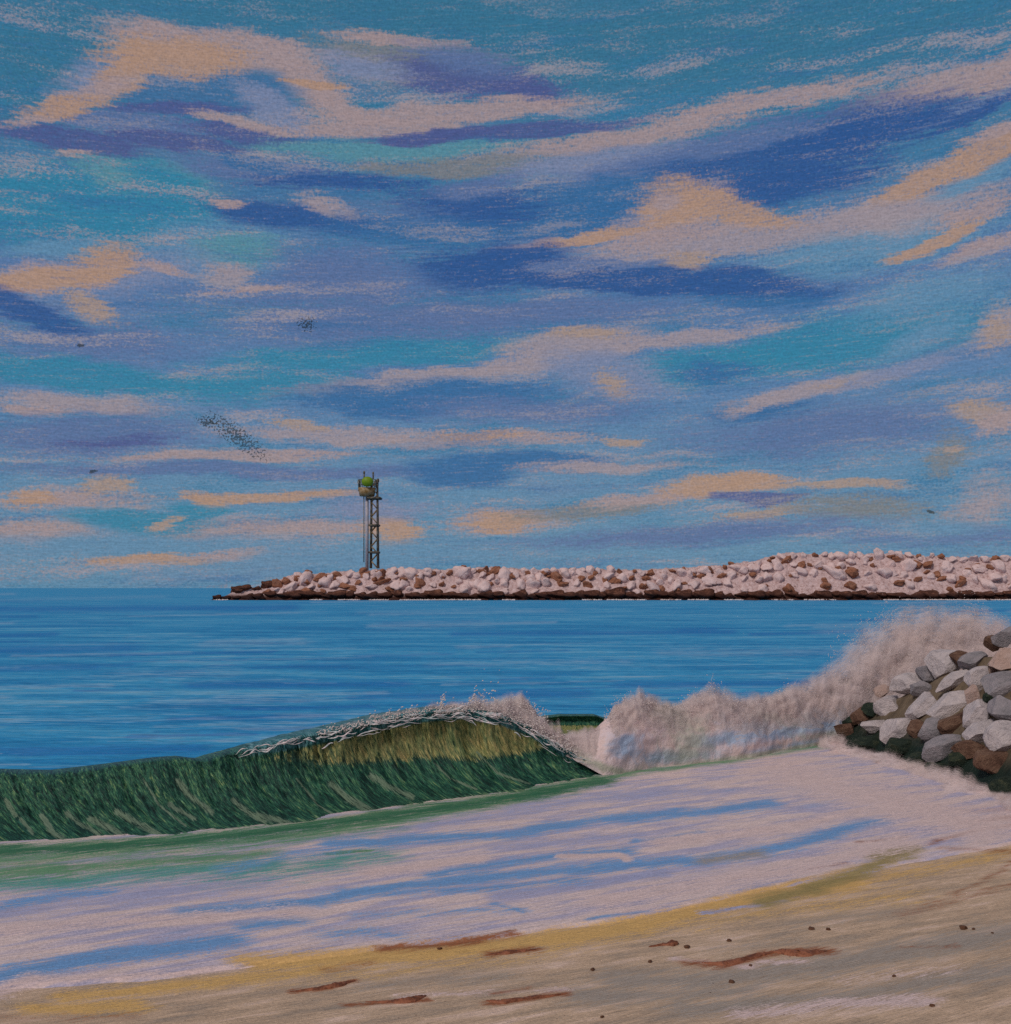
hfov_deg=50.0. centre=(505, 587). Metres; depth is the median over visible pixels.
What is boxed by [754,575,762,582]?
rock
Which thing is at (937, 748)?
boulder
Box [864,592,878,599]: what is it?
rock
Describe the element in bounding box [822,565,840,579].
rock
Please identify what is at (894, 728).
boulder
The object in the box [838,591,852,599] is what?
rock
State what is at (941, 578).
rock
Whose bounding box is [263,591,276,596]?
rock
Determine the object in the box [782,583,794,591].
rock
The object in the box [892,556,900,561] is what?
rock
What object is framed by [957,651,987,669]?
boulder
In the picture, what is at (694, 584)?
rock
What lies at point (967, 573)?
rock
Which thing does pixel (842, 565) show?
rock
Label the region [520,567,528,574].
rock
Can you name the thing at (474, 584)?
rock
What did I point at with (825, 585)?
rock
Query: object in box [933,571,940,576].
rock
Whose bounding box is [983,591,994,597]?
rock
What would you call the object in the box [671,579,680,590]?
rock
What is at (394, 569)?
rock
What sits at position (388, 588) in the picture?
rock
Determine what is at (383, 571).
rock
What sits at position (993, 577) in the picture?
rock
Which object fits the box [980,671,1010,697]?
boulder
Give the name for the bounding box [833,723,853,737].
boulder
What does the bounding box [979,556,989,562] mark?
rock
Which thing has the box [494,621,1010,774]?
foam
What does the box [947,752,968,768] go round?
boulder
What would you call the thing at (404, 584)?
rock
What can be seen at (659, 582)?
rock
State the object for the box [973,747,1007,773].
boulder
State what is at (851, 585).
rock
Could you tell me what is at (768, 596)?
rock
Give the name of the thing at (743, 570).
rock
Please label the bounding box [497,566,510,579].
rock
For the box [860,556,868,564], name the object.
rock
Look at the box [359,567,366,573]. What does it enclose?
rock
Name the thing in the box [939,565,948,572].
rock
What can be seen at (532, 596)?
rock
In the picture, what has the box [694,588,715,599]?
rock
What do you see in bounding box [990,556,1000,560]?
rock
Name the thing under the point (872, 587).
rock
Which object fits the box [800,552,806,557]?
rock
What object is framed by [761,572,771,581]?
rock
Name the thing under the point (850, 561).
rock
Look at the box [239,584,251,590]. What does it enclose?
rock
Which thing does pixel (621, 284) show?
sky
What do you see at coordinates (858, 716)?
boulder
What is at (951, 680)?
boulder
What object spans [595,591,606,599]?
rock
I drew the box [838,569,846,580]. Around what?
rock
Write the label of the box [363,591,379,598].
rock
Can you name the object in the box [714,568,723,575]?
rock
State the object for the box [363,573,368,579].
rock
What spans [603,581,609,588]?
rock
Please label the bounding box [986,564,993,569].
rock
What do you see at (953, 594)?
rock
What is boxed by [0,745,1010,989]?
water
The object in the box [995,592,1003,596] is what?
rock
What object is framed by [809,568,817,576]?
rock
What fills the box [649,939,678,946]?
seaweed
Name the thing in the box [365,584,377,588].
rock
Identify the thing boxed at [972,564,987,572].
rock
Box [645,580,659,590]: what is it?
rock
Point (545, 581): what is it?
rock
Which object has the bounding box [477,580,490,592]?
rock
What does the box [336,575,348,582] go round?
rock
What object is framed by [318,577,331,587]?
rock
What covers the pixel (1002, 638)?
boulder
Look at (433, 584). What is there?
rock
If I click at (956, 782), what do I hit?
swash foam
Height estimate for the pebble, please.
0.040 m
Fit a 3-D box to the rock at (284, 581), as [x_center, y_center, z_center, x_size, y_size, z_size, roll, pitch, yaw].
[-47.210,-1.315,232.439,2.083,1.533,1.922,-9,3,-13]
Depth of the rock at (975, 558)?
236.19 m
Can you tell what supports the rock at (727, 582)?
on the jetty
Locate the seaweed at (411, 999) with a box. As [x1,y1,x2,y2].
[365,995,426,1003]
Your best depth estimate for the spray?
18.11 m
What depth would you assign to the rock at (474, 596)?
228.77 m
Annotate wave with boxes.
[0,680,598,841]
[540,714,604,735]
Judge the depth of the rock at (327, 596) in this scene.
228.85 m
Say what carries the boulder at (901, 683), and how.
on the groin
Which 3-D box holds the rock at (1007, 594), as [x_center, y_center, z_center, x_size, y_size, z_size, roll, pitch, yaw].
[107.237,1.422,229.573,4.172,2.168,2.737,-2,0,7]
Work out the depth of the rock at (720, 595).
228.58 m
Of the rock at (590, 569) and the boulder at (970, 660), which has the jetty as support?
the rock at (590, 569)
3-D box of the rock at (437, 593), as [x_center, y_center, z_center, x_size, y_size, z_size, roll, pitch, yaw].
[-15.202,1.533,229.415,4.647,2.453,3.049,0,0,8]
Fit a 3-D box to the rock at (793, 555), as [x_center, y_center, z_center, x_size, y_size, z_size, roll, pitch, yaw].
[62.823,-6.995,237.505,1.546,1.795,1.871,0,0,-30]
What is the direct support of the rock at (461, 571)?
on the jetty
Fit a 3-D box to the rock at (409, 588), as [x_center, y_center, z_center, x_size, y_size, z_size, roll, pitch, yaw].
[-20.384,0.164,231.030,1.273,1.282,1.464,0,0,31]
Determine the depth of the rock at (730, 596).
228.71 m
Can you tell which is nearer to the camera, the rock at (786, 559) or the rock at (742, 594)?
the rock at (742, 594)
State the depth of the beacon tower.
235.41 m
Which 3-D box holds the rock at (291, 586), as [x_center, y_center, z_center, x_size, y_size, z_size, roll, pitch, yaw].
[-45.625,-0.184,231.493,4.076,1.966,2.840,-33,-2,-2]
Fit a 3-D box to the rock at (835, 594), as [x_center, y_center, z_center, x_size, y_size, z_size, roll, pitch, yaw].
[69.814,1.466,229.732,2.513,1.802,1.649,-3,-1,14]
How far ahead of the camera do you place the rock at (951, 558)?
236.08 m
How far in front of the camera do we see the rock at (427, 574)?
233.06 m
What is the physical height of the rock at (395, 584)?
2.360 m
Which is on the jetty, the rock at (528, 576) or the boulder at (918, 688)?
the rock at (528, 576)
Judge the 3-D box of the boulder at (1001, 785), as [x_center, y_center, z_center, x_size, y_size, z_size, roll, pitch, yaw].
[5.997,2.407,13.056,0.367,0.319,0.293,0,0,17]
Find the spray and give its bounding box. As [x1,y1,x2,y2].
[492,585,1010,726]
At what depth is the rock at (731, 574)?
232.84 m
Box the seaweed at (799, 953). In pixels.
[773,948,826,956]
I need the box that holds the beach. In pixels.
[0,845,1010,1023]
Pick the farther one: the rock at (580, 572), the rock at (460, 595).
the rock at (580, 572)
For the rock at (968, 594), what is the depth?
228.79 m
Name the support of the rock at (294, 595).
in the sea
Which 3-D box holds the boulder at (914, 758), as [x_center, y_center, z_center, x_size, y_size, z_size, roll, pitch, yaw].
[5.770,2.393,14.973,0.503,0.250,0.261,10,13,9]
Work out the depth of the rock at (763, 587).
230.06 m
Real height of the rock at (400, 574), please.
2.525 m
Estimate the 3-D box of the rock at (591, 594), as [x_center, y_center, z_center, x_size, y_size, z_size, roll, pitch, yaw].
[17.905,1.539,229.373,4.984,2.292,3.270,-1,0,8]
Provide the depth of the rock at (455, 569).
233.65 m
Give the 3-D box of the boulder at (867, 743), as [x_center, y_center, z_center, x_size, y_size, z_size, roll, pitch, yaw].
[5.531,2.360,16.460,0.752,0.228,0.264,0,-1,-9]
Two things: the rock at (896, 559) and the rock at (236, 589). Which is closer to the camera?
the rock at (236, 589)
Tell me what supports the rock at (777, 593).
in the sea
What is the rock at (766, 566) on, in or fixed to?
on the jetty
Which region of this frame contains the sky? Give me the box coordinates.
[0,0,1010,587]
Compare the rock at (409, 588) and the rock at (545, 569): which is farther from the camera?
the rock at (545, 569)
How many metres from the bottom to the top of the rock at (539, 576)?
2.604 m
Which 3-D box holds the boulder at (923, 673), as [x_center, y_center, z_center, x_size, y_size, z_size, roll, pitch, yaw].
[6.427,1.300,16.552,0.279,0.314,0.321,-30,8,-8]
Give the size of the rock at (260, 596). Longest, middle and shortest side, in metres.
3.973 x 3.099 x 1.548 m
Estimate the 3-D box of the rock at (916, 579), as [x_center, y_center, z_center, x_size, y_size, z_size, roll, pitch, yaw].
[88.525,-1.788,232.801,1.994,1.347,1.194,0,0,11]
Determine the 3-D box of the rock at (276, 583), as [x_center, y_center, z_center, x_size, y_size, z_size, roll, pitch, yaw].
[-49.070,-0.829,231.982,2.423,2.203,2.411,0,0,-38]
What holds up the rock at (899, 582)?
on the jetty
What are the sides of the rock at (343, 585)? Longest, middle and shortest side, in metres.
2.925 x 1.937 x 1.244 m
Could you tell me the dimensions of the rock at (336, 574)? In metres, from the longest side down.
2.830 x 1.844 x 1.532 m
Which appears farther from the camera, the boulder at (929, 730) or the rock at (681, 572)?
the rock at (681, 572)
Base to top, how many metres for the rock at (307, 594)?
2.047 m
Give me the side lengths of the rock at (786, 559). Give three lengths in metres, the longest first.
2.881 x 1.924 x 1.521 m
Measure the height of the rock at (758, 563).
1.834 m
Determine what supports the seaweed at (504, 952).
on the beach
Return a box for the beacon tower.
[357,471,381,569]
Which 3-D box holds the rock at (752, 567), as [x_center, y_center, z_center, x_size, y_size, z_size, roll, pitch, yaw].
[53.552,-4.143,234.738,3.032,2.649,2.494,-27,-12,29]
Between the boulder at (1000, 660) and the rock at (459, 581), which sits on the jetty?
the rock at (459, 581)
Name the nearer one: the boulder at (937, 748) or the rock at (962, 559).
the boulder at (937, 748)
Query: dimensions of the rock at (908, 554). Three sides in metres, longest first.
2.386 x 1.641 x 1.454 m
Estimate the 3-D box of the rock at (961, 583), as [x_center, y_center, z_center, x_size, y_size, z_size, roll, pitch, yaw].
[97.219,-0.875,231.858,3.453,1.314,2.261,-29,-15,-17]
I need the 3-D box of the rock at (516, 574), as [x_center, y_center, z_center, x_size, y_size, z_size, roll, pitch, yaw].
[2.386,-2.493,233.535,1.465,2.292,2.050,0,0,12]
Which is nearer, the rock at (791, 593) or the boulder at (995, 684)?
the boulder at (995, 684)
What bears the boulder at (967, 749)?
on the groin
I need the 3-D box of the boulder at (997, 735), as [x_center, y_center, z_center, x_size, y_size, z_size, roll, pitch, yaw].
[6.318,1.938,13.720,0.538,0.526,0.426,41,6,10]
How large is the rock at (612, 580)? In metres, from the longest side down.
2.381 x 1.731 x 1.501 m
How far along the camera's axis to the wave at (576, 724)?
19.09 m
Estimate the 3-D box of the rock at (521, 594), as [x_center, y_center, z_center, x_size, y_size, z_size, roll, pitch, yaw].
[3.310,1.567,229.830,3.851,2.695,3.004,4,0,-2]
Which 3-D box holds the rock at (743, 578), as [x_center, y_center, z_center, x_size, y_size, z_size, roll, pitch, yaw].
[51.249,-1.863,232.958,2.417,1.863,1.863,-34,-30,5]
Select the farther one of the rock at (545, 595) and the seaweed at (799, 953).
the rock at (545, 595)
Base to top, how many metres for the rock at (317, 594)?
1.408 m
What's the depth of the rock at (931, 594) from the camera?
228.42 m
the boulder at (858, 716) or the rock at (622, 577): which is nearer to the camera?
the boulder at (858, 716)
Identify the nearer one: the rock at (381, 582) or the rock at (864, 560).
the rock at (381, 582)
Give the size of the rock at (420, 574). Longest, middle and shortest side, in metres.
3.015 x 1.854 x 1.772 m
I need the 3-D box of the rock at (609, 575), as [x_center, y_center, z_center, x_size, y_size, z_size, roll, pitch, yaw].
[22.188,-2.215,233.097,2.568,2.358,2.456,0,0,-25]
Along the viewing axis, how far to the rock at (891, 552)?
237.11 m
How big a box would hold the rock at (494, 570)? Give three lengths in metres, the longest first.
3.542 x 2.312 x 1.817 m
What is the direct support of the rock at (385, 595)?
in the sea
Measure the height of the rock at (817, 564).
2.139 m
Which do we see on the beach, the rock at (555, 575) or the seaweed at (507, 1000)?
the seaweed at (507, 1000)
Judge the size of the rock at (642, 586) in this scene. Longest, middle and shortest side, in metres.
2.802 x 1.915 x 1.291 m
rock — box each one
[212,595,221,599]
[231,585,242,592]
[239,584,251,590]
[241,593,254,599]
[247,593,265,599]
[251,586,261,589]
[261,580,271,588]
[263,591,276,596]
[272,579,282,587]
[277,592,289,597]
[281,579,289,584]
[283,581,299,591]
[286,590,301,599]
[297,590,315,598]
[298,571,311,585]
[307,583,314,588]
[312,592,324,596]
[313,572,327,580]
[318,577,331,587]
[321,594,332,598]
[327,574,333,580]
[327,590,345,598]
[329,580,339,588]
[333,571,342,576]
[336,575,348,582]
[338,582,349,588]
[345,591,354,598]
[346,569,354,576]
[346,585,356,591]
[351,572,360,578]
[355,592,366,598]
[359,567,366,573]
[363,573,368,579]
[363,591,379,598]
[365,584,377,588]
[372,571,381,579]
[373,578,390,584]
[376,569,385,576]
[377,592,391,598]
[385,586,393,591]
[386,569,398,579]
[389,579,400,589]
[390,567,397,572]
[391,590,403,597]
[397,567,404,577]
[399,579,409,589]
[403,567,418,579]
[404,592,419,599]
[406,586,412,591]
[413,572,422,582]
[413,593,429,598]
[415,577,425,585]
[422,568,432,572]
[423,572,431,576]
[424,589,442,598]
[429,582,436,587]
[441,591,455,598]
[450,593,469,598]
[452,566,459,575]
[454,566,468,578]
[455,578,462,583]
[458,583,471,592]
[469,579,480,588]
[469,593,479,598]
[476,569,487,575]
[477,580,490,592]
[477,590,496,599]
[479,570,485,577]
[487,573,493,579]
[488,566,500,574]
[493,591,504,597]
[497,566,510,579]
[499,588,507,596]
[500,579,507,587]
[504,594,515,597]
[512,589,529,599]
[513,571,518,579]
[516,577,525,589]
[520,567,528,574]
[525,574,535,579]
[525,578,540,587]
[527,593,537,598]
[530,567,538,574]
[534,591,549,598]
[535,572,544,581]
[540,568,550,574]
[541,577,549,586]
[547,590,563,597]
[550,571,562,580]
[557,592,575,599]
[559,582,568,586]
[560,568,569,578]
[568,567,576,574]
[572,590,586,598]
[573,579,580,585]
[576,569,587,577]
[578,575,584,581]
[581,590,599,598]
[583,581,592,587]
[586,565,594,574]
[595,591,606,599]
[602,572,614,580]
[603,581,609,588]
[605,587,625,598]
[606,565,614,572]
[608,577,616,583]
[616,573,626,582]
[624,591,634,598]
[625,581,634,589]
[633,592,644,598]
[638,570,645,576]
[639,583,647,588]
[641,575,650,580]
[643,589,658,598]
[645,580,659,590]
[655,579,663,585]
[655,591,667,597]
[659,572,667,580]
[667,577,674,584]
[667,591,676,597]
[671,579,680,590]
[675,590,692,599]
[676,568,687,576]
[686,570,692,578]
[688,580,699,588]
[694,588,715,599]
[696,566,710,573]
[701,576,721,584]
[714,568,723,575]
[714,591,726,599]
[717,573,726,577]
[723,578,731,586]
[725,593,735,598]
[727,570,735,579]
[728,564,740,571]
[734,592,749,596]
[738,566,747,574]
[740,575,747,582]
[740,586,747,591]
[747,563,760,572]
[747,590,765,599]
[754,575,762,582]
[755,561,761,565]
[757,584,767,591]
[760,562,772,569]
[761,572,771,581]
[764,591,771,598]
[767,589,785,598]
[771,558,783,570]
[773,572,784,582]
[776,553,788,561]
[781,555,790,563]
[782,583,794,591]
[784,591,798,596]
[789,552,796,559]
[789,561,797,567]
[790,571,798,577]
[795,567,808,575]
[795,593,808,597]
[797,561,805,567]
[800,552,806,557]
[807,593,817,597]
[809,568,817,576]
[812,590,832,599]
[813,560,823,568]
[820,582,830,589]
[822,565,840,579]
[827,561,834,567]
[828,552,834,559]
[832,591,838,596]
[833,551,847,560]
[836,562,845,569]
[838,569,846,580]
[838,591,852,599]
[844,581,856,589]
[845,558,855,564]
[845,567,858,577]
[848,551,855,558]
[852,590,867,598]
[856,551,863,558]
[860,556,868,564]
[863,571,871,575]
[863,583,876,591]
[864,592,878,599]
[873,548,883,559]
[874,567,892,578]
[876,592,886,597]
[886,592,906,598]
[888,550,894,556]
[888,560,895,566]
[891,568,898,576]
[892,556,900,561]
[893,580,904,585]
[895,551,903,559]
[899,571,907,578]
[900,558,916,571]
[904,552,913,557]
[904,580,914,588]
[909,592,926,598]
[913,577,921,581]
[914,560,922,568]
[918,590,939,598]
[923,561,932,567]
[926,572,935,578]
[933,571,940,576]
[936,576,946,580]
[937,553,944,558]
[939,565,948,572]
[939,593,946,598]
[941,561,953,572]
[945,591,959,598]
[946,574,956,582]
[948,556,956,561]
[955,579,965,587]
[958,590,973,598]
[959,557,967,562]
[961,569,971,577]
[968,555,978,561]
[969,574,978,583]
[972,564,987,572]
[972,592,984,597]
[978,577,997,591]
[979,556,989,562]
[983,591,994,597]
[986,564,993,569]
[987,573,1001,581]
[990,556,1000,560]
[990,559,1006,572]
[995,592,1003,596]
[999,555,1009,561]
[999,575,1006,582]
[1002,590,1010,598]
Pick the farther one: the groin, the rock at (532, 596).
the rock at (532, 596)
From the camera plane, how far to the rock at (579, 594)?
228.60 m
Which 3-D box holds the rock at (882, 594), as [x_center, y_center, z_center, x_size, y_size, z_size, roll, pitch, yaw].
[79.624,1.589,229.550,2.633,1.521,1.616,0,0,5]
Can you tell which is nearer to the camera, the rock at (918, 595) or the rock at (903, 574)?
the rock at (918, 595)
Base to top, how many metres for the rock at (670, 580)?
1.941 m
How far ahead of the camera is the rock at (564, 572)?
232.98 m
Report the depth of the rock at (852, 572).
232.59 m
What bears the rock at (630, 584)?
on the jetty
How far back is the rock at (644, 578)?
232.58 m
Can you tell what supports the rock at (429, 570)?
on the jetty
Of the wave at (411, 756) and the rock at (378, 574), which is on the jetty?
the rock at (378, 574)
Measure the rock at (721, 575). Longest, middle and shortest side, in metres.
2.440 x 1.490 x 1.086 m
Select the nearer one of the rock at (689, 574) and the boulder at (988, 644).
the boulder at (988, 644)
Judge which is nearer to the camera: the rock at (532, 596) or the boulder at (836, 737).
the boulder at (836, 737)
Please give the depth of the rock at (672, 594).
228.96 m
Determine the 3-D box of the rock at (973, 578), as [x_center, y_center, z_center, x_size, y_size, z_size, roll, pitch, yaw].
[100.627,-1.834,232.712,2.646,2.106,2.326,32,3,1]
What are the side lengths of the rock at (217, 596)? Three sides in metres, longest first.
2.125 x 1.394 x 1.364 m
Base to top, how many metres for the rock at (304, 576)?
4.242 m
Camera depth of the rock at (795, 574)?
233.11 m
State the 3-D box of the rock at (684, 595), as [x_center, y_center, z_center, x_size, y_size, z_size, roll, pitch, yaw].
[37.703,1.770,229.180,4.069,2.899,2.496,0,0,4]
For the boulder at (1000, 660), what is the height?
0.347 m
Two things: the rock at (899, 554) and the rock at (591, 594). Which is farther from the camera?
the rock at (899, 554)
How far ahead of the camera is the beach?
6.83 m
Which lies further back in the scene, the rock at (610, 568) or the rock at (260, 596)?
the rock at (610, 568)
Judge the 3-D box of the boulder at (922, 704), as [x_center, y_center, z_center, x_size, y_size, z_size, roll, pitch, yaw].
[6.126,1.745,15.911,0.506,0.307,0.380,-38,-4,-5]
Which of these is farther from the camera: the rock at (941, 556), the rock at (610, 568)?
the rock at (941, 556)
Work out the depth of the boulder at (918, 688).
16.25 m
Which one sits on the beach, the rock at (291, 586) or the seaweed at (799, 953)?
the seaweed at (799, 953)
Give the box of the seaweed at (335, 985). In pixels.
[290,980,354,991]
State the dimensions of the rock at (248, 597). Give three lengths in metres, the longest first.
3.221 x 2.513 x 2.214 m
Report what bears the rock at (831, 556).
on the jetty
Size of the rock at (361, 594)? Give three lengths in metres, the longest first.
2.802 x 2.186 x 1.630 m
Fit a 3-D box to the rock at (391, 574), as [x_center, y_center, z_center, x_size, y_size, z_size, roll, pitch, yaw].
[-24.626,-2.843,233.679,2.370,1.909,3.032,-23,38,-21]
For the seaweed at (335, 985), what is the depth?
6.69 m
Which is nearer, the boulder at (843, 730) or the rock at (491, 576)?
the boulder at (843, 730)
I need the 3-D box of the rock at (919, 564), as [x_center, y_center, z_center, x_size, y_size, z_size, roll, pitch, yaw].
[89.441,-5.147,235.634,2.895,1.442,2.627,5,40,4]
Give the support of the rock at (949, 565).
on the jetty
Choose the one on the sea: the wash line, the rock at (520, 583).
the wash line
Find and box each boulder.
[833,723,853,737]
[833,736,845,741]
[842,716,857,727]
[846,736,878,750]
[850,706,868,724]
[860,720,884,732]
[861,702,875,717]
[873,684,888,697]
[873,695,897,715]
[879,718,911,744]
[885,737,911,755]
[889,672,922,694]
[904,751,926,765]
[905,691,936,719]
[906,719,923,737]
[910,680,931,696]
[915,666,934,682]
[918,717,941,741]
[922,734,961,761]
[924,649,960,679]
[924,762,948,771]
[926,690,966,719]
[935,669,968,692]
[937,712,962,733]
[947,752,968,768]
[949,650,966,666]
[951,740,984,758]
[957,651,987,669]
[962,699,990,727]
[962,719,995,742]
[963,666,989,691]
[964,684,980,703]
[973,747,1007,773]
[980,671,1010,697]
[982,692,992,702]
[983,635,1003,651]
[983,720,1010,750]
[987,648,1010,670]
[987,695,1010,720]
[988,667,995,673]
[988,776,1010,795]
[991,626,1010,646]
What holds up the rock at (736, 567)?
on the jetty
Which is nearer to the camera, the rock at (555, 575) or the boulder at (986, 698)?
the boulder at (986, 698)
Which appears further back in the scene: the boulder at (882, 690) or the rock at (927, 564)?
the rock at (927, 564)
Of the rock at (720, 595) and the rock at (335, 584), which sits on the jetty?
the rock at (335, 584)
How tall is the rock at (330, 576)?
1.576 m
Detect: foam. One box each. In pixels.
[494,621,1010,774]
[819,739,1010,809]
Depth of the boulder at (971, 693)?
14.98 m
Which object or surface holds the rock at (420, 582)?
on the rock
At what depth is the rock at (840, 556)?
236.48 m
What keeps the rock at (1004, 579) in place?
on the jetty
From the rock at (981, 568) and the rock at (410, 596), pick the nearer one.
the rock at (410, 596)
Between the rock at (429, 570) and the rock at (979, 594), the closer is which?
the rock at (979, 594)
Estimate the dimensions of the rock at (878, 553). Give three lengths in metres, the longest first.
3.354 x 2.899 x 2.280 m
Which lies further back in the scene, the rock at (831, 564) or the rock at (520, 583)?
the rock at (831, 564)
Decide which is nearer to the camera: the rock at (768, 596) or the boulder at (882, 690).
the boulder at (882, 690)
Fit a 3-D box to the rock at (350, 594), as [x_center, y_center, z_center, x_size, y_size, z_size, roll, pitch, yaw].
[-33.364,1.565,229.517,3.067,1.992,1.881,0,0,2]
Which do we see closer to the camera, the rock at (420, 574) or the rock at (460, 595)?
the rock at (460, 595)
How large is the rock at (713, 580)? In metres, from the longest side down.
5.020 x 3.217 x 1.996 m
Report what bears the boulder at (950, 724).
on the groin
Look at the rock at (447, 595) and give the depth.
228.84 m
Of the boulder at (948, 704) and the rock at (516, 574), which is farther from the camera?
the rock at (516, 574)
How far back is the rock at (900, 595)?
228.49 m
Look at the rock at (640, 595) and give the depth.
228.70 m
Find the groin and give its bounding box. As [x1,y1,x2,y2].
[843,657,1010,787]
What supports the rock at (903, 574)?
on the jetty
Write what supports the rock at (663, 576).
on the jetty
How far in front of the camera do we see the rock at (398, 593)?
229.22 m
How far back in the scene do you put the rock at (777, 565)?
234.58 m
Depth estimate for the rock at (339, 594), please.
228.67 m
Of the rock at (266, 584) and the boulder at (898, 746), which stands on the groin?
the boulder at (898, 746)
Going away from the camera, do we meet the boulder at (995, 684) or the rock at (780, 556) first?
the boulder at (995, 684)
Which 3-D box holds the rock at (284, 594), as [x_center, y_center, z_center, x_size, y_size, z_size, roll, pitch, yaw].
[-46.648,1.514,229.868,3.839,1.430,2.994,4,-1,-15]
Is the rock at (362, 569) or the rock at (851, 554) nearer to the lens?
the rock at (362, 569)
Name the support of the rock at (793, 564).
on the jetty
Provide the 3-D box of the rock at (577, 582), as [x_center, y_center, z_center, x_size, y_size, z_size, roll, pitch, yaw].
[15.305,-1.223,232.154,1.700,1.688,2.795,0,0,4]
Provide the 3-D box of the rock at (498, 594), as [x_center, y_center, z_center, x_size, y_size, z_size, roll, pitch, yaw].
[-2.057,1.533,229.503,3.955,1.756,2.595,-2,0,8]
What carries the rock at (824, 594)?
in the sea
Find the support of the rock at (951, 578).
on the jetty
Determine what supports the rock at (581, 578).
on the jetty
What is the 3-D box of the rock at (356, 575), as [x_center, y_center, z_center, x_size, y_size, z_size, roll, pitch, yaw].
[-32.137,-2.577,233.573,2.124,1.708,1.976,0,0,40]
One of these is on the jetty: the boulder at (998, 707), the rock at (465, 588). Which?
the rock at (465, 588)
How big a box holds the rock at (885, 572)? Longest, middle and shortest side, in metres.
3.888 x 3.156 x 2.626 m
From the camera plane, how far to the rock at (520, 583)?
230.97 m
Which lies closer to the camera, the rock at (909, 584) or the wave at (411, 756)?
the wave at (411, 756)
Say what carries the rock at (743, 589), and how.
on the jetty
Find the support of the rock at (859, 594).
in the sea
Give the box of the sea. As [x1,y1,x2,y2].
[0,588,1010,769]
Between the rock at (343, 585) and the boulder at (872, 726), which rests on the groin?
the boulder at (872, 726)
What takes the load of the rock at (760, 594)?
in the sea
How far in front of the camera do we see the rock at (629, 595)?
228.98 m
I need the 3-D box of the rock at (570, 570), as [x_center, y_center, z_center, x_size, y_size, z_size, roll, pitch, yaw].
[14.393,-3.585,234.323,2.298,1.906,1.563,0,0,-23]
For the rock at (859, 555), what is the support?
on the jetty
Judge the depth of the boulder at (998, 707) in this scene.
14.08 m
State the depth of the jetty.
232.41 m
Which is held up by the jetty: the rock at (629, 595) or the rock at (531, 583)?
the rock at (531, 583)
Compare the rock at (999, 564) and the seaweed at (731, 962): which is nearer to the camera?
the seaweed at (731, 962)
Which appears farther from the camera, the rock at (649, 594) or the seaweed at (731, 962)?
the rock at (649, 594)
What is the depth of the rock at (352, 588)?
230.79 m
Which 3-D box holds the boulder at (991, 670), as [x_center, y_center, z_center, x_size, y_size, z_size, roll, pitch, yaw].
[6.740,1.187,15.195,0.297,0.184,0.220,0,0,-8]
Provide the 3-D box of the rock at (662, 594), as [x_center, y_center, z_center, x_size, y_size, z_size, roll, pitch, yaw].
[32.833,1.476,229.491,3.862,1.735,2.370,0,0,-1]
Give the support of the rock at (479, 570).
on the jetty
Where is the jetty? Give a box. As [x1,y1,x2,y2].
[213,552,1010,600]
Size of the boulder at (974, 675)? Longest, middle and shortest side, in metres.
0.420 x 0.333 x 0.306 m
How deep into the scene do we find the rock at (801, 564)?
234.91 m
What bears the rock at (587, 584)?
on the jetty
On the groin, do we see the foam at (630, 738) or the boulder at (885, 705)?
the boulder at (885, 705)
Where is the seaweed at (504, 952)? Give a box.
[490,949,535,954]
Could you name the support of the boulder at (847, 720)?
on the boulder at (843, 730)
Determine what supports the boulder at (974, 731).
on the groin
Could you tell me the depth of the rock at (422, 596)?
228.30 m
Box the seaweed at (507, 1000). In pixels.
[486,994,562,1003]
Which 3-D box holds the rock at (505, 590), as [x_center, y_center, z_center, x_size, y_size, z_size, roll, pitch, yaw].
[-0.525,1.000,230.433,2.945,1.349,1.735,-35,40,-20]
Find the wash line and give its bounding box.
[214,599,1010,599]
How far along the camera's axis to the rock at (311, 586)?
230.98 m
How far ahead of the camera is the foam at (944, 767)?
14.40 m
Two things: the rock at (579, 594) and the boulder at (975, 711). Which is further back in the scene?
the rock at (579, 594)
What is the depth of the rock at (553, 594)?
228.94 m
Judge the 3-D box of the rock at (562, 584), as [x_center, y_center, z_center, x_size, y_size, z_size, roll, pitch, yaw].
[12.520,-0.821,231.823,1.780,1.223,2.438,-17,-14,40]
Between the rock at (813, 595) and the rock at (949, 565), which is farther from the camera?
the rock at (949, 565)
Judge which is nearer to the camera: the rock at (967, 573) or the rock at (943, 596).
the rock at (943, 596)
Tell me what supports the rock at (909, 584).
on the jetty
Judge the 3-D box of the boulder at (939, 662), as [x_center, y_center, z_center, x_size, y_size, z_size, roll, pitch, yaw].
[6.613,1.101,16.319,0.579,0.476,0.533,-41,-18,8]
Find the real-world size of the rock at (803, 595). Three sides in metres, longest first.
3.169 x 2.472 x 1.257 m
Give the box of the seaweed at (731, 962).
[702,950,773,965]
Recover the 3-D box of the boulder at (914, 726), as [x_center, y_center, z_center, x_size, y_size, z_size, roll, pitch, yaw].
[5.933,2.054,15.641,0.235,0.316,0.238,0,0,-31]
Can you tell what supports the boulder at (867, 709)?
on the groin
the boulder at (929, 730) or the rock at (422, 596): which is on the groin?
the boulder at (929, 730)
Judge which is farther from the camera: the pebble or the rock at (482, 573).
the rock at (482, 573)
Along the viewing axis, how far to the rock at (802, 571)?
233.38 m
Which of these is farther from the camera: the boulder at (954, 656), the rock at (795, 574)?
the rock at (795, 574)
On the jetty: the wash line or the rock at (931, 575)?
the rock at (931, 575)
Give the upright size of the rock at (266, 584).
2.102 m
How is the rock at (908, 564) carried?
on the jetty
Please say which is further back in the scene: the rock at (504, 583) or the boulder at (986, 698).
the rock at (504, 583)
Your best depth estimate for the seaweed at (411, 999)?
6.41 m

